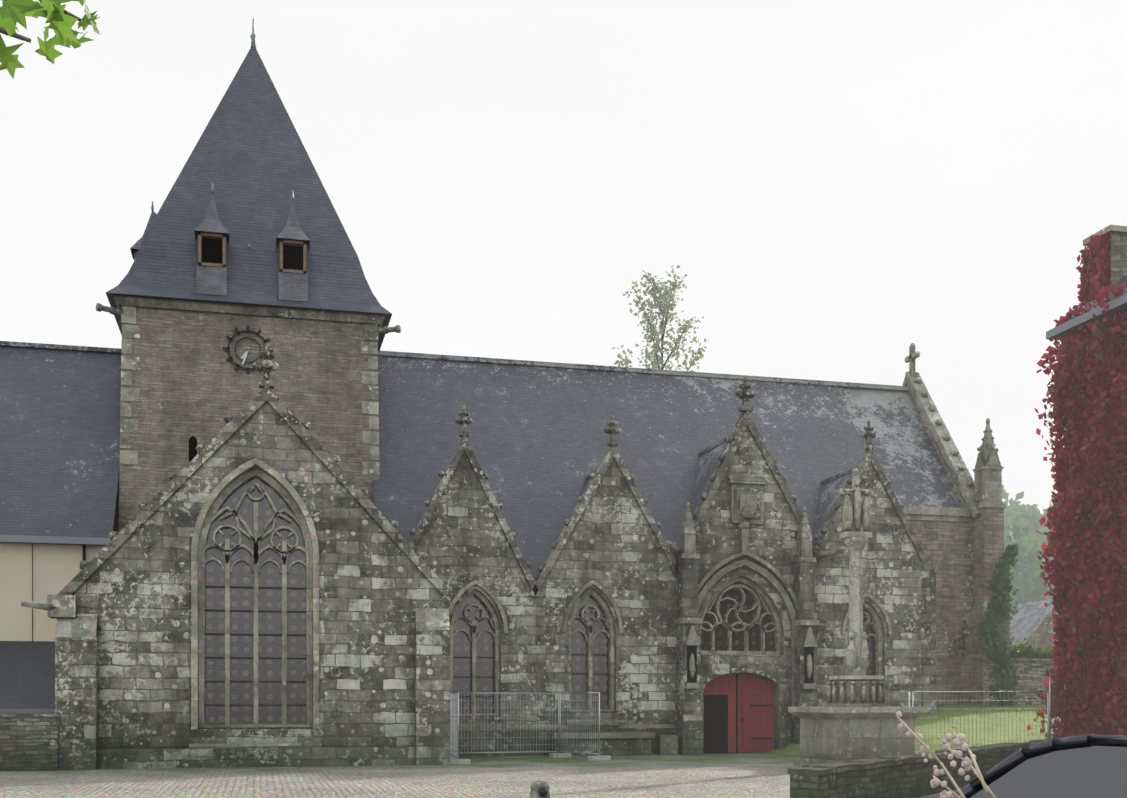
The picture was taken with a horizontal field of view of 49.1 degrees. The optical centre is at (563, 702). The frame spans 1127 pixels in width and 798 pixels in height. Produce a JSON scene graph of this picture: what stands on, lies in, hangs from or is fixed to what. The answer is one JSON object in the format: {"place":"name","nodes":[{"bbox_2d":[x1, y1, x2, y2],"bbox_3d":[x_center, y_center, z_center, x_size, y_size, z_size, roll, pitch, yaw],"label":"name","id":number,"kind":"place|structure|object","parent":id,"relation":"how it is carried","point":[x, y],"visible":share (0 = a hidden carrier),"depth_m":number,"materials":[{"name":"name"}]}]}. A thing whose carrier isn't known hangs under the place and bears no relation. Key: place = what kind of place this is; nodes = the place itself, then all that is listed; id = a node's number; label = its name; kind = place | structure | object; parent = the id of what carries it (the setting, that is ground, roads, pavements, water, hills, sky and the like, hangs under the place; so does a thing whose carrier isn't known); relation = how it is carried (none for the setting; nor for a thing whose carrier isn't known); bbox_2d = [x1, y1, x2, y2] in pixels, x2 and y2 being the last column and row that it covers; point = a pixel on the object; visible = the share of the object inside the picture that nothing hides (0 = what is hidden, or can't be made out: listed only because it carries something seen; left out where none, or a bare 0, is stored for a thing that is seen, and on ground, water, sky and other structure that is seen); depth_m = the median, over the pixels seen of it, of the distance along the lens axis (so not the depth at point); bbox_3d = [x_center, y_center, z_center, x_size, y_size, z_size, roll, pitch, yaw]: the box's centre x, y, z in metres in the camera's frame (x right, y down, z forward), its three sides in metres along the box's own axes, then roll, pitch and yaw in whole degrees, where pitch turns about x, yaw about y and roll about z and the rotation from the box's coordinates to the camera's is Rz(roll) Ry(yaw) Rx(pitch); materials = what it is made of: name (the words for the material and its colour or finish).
{"place":"outdoors","nodes":[
{"label":"outdoors","id":0,"kind":"place"},
{"bbox_2d":[0,0,100,78],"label":"tree branch","id":1,"kind":"object","parent":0,"point":[61,20],"visible":1,"depth_m":4.15,"materials":[{"name":"green plant"}]},
{"bbox_2d":[0,752,961,797],"bbox_3d":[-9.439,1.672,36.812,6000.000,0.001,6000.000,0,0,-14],"label":"ground","id":2,"kind":"structure","parent":0,"point":[739,775],"depth_m":26.46,"materials":[{"name":"grey stone"}]},
{"bbox_2d":[0,714,1053,797],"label":"walls","id":3,"kind":"structure","parent":2,"relation":"on","point":[29,742],"depth_m":22.22,"materials":[{"name":"stone"}]},
{"bbox_2d":[612,265,709,371],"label":"poplar tree","id":4,"kind":"object","parent":2,"relation":"on","point":[667,306],"visible":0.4,"depth_m":74.16,"materials":[{"name":"green plant"}]},
{"bbox_2d":[450,673,1065,763],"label":"site fences","id":5,"kind":"object","parent":2,"relation":"on","point":[454,759],"visible":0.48,"depth_m":34.57,"materials":[{"name":"grey metal"}]},
{"bbox_2d":[788,468,927,765],"bbox_3d":[7.619,-2.218,32.158,2.640,7.780,2.640,0,0,-14],"label":"stone cross monument","id":6,"kind":"object","parent":2,"relation":"on","point":[855,719],"visible":0.98,"depth_m":31.63,"materials":[{"name":"stone"}]},
{"bbox_2d":[766,704,1060,755],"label":"bank grass","id":7,"kind":"structure","parent":2,"relation":"on","point":[996,726],"depth_m":38.52,"materials":[{"name":"green plant"}]},
{"bbox_2d":[1009,658,1064,704],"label":"retaining wall","id":8,"kind":"structure","parent":7,"relation":"on","point":[1031,673],"depth_m":45.32,"materials":[{"name":"stone"}]},
{"bbox_2d":[1002,485,1062,603],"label":"trees","id":9,"kind":"object","parent":2,"relation":"on","point":[1022,525],"visible":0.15,"depth_m":88.89,"materials":[{"name":"green plant"}]},
{"bbox_2d":[1010,599,1065,649],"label":"house","id":10,"kind":"structure","parent":2,"relation":"on","point":[1032,622],"depth_m":68.85,"materials":[{"name":"stone"}]},
{"bbox_2d":[953,734,1126,797],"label":"parked car","id":11,"kind":"object","parent":2,"relation":"on","point":[1088,766],"visible":1,"depth_m":7.31,"materials":[{"name":"black paint"}]},
{"bbox_2d":[1046,225,1126,735],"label":"creeper house","id":12,"kind":"structure","parent":2,"relation":"on","point":[1117,237],"depth_m":31.64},
{"bbox_2d":[1027,233,1126,737],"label":"creeper leaves","id":13,"kind":"object","parent":12,"relation":"attached to","point":[1095,271],"visible":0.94,"depth_m":31.31,"materials":[{"name":"red plant"}]},
{"bbox_2d":[0,17,1011,769],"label":"church","id":14,"kind":"structure","parent":0,"point":[264,501],"depth_m":39.72,"materials":[{"name":"stone"}]},
{"bbox_2d":[951,544,1062,705],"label":"ivy leaves","id":15,"kind":"object","parent":14,"relation":"attached to","point":[1002,588],"visible":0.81,"depth_m":44.87,"materials":[{"name":"green plant"}]},
{"bbox_2d":[0,0,1126,513],"label":"sky","id":16,"kind":"structure","parent":0,"point":[837,187],"materials":[{"name":"white"}]},
{"bbox_2d":[896,711,996,797],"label":"flower stems","id":17,"kind":"object","parent":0,"point":[958,741],"visible":1,"depth_m":2.44,"materials":[{"name":"beige plant"}]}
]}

